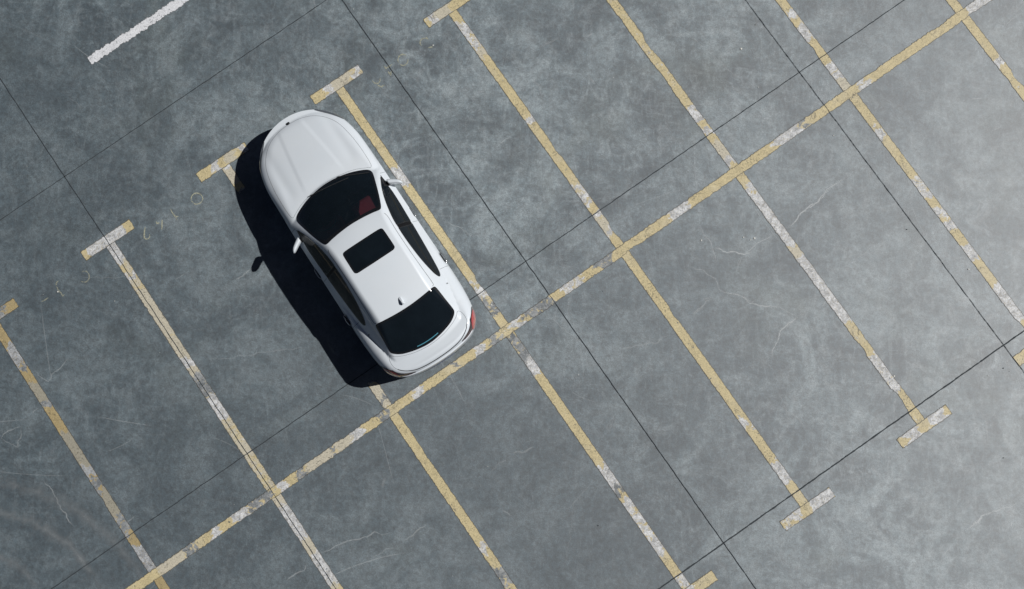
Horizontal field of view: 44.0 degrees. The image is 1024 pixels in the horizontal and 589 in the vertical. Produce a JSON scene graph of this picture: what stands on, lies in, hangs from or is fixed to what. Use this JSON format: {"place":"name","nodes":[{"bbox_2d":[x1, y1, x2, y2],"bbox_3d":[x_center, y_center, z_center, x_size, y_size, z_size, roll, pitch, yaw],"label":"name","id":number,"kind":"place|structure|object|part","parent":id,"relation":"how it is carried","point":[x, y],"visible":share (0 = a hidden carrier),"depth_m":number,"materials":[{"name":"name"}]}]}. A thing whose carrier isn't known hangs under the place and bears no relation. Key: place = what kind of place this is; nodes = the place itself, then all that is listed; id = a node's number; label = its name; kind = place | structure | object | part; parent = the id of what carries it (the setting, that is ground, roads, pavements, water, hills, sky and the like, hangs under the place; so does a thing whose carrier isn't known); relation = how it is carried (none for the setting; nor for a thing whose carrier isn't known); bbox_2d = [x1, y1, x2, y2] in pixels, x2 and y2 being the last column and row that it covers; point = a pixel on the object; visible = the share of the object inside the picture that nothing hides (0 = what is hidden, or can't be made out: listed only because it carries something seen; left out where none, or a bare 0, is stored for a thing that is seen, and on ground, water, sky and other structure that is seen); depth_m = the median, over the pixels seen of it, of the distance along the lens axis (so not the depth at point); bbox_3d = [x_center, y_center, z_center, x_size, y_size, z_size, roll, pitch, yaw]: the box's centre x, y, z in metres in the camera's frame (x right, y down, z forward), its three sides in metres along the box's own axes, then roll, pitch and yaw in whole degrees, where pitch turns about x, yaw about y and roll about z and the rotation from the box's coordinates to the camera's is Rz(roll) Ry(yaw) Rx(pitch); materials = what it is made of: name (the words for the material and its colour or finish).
{"place":"outdoors","nodes":[
{"label":"outdoors","id":0,"kind":"place"},
{"bbox_2d":[0,0,1023,588],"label":"ground","id":1,"kind":"structure","parent":0,"point":[244,300],"depth_m":21.64,"materials":[{"name":"concrete"}]},
{"bbox_2d":[1,486,124,576],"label":"tyre scuffs","id":2,"kind":"object","parent":1,"relation":"on","point":[80,558],"visible":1,"depth_m":21.39,"materials":[{"name":"grey"}]},
{"bbox_2d":[0,298,169,588],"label":"parking line","id":3,"kind":"object","parent":1,"relation":"on","point":[55,418],"visible":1,"depth_m":21.59,"materials":[{"name":"paint"}]},
{"bbox_2d":[87,0,188,64],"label":"lane line","id":4,"kind":"object","parent":1,"relation":"on","point":[96,56],"visible":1,"depth_m":22.41,"materials":[{"name":"white paint"}]},
{"bbox_2d":[0,0,325,219],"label":"expansion joint","id":5,"kind":"object","parent":1,"relation":"on","point":[163,109],"visible":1,"depth_m":22.22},
{"bbox_2d":[0,78,335,588],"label":"expansion joint","id":6,"kind":"object","parent":1,"relation":"on","point":[170,337],"visible":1,"depth_m":21.75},
{"bbox_2d":[144,192,202,239],"bbox_3d":[-5.899,-1.369,22.006,1.252,0.001,0.240,-34,83,-2],"label":"bay number","id":7,"kind":"object","parent":1,"relation":"on","point":[173,215],"visible":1,"depth_m":22.00,"materials":[{"name":"beige paint"}]},
{"bbox_2d":[81,219,343,588],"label":"parking line","id":8,"kind":"object","parent":1,"relation":"on","point":[117,233],"visible":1,"depth_m":21.64,"materials":[{"name":"white paint"}]},
{"bbox_2d":[196,142,517,588],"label":"parking line","id":9,"kind":"object","parent":1,"relation":"on","point":[225,160],"visible":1,"depth_m":21.40,"materials":[{"name":"yellow paint"}]},
{"bbox_2d":[259,109,475,376],"bbox_3d":[-2.501,-0.954,21.117,2.140,1.461,4.942,-33,83,-2],"label":"parked car","id":10,"kind":"object","parent":1,"relation":"on","point":[383,269],"visible":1,"depth_m":20.66,"materials":[{"name":"white paint"}]},
{"bbox_3d":[-3.307,-0.664,21.032,0.470,1.027,0.990,-33,83,-2],"label":"front door","id":11,"kind":"part","parent":10,"relation":"part of","materials":[{"name":"white paint"}]},
{"bbox_3d":[-2.714,0.138,20.918,0.377,1.029,1.035,-33,83,-2],"label":"rear door","id":12,"kind":"part","parent":10,"relation":"part of","materials":[{"name":"white paint"}]},
{"bbox_3d":[-1.913,-1.582,21.095,0.470,1.027,0.990,-33,83,-2],"label":"front door","id":13,"kind":"part","parent":10,"relation":"part of","materials":[{"name":"white paint"}]},
{"bbox_3d":[-1.525,0.478,20.420,1.238,0.283,0.704,-33,83,-2],"label":"rear window","id":14,"kind":"part","parent":10,"relation":"part of","materials":[{"name":"black glass"}]},
{"bbox_3d":[-1.402,-0.726,20.978,0.377,1.029,1.035,-33,83,-2],"label":"rear door","id":15,"kind":"part","parent":10,"relation":"part of","materials":[{"name":"white paint"}]},
{"bbox_2d":[372,37,431,86],"bbox_3d":[-1.929,-4.073,22.196,1.240,0.001,0.283,-39,84,-3],"label":"bay number","id":16,"kind":"object","parent":1,"relation":"on","point":[400,64],"visible":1,"depth_m":22.19,"materials":[{"name":"beige paint"}]},
{"bbox_2d":[51,0,903,588],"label":"expansion joint","id":17,"kind":"object","parent":1,"relation":"on","point":[475,296],"visible":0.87,"depth_m":21.71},
{"bbox_2d":[310,64,717,588],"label":"parking line","id":18,"kind":"object","parent":1,"relation":"on","point":[709,578],"visible":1,"depth_m":21.58,"materials":[{"name":"yellow paint"}]},
{"bbox_2d":[342,0,755,588],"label":"expansion joint","id":19,"kind":"object","parent":1,"relation":"on","point":[551,297],"visible":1,"depth_m":21.62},
{"bbox_2d":[125,0,991,588],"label":"line","id":20,"kind":"object","parent":1,"relation":"on","point":[457,364],"visible":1,"depth_m":21.62,"materials":[{"name":"yellow paint"}]},
{"bbox_2d":[423,0,835,530],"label":"parking line","id":21,"kind":"object","parent":1,"relation":"on","point":[806,509],"visible":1,"depth_m":21.62,"materials":[{"name":"yellow paint"}]},
{"bbox_2d":[606,0,951,447],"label":"parking line","id":22,"kind":"object","parent":1,"relation":"on","point":[918,430],"visible":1,"depth_m":21.60,"materials":[{"name":"yellow paint"}]},
{"bbox_2d":[659,331,1023,588],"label":"expansion joint","id":23,"kind":"object","parent":1,"relation":"on","point":[840,460],"visible":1,"depth_m":21.16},
{"bbox_2d":[723,98,1014,527],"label":"ground cracks","id":24,"kind":"object","parent":1,"relation":"on","point":[791,321],"visible":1,"depth_m":21.52,"materials":[{"name":"grey concrete"}]},
{"bbox_2d":[746,0,1023,371],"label":"expansion joint","id":25,"kind":"object","parent":1,"relation":"on","point":[887,189],"visible":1,"depth_m":21.66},
{"bbox_2d":[775,0,1023,366],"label":"parking line","id":26,"kind":"object","parent":1,"relation":"on","point":[893,149],"visible":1,"depth_m":21.69,"materials":[{"name":"yellow paint"}]},
{"bbox_2d":[946,0,1023,100],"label":"parking line","id":27,"kind":"object","parent":1,"relation":"on","point":[986,45],"visible":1,"depth_m":21.89,"materials":[{"name":"yellow paint"}]}
]}

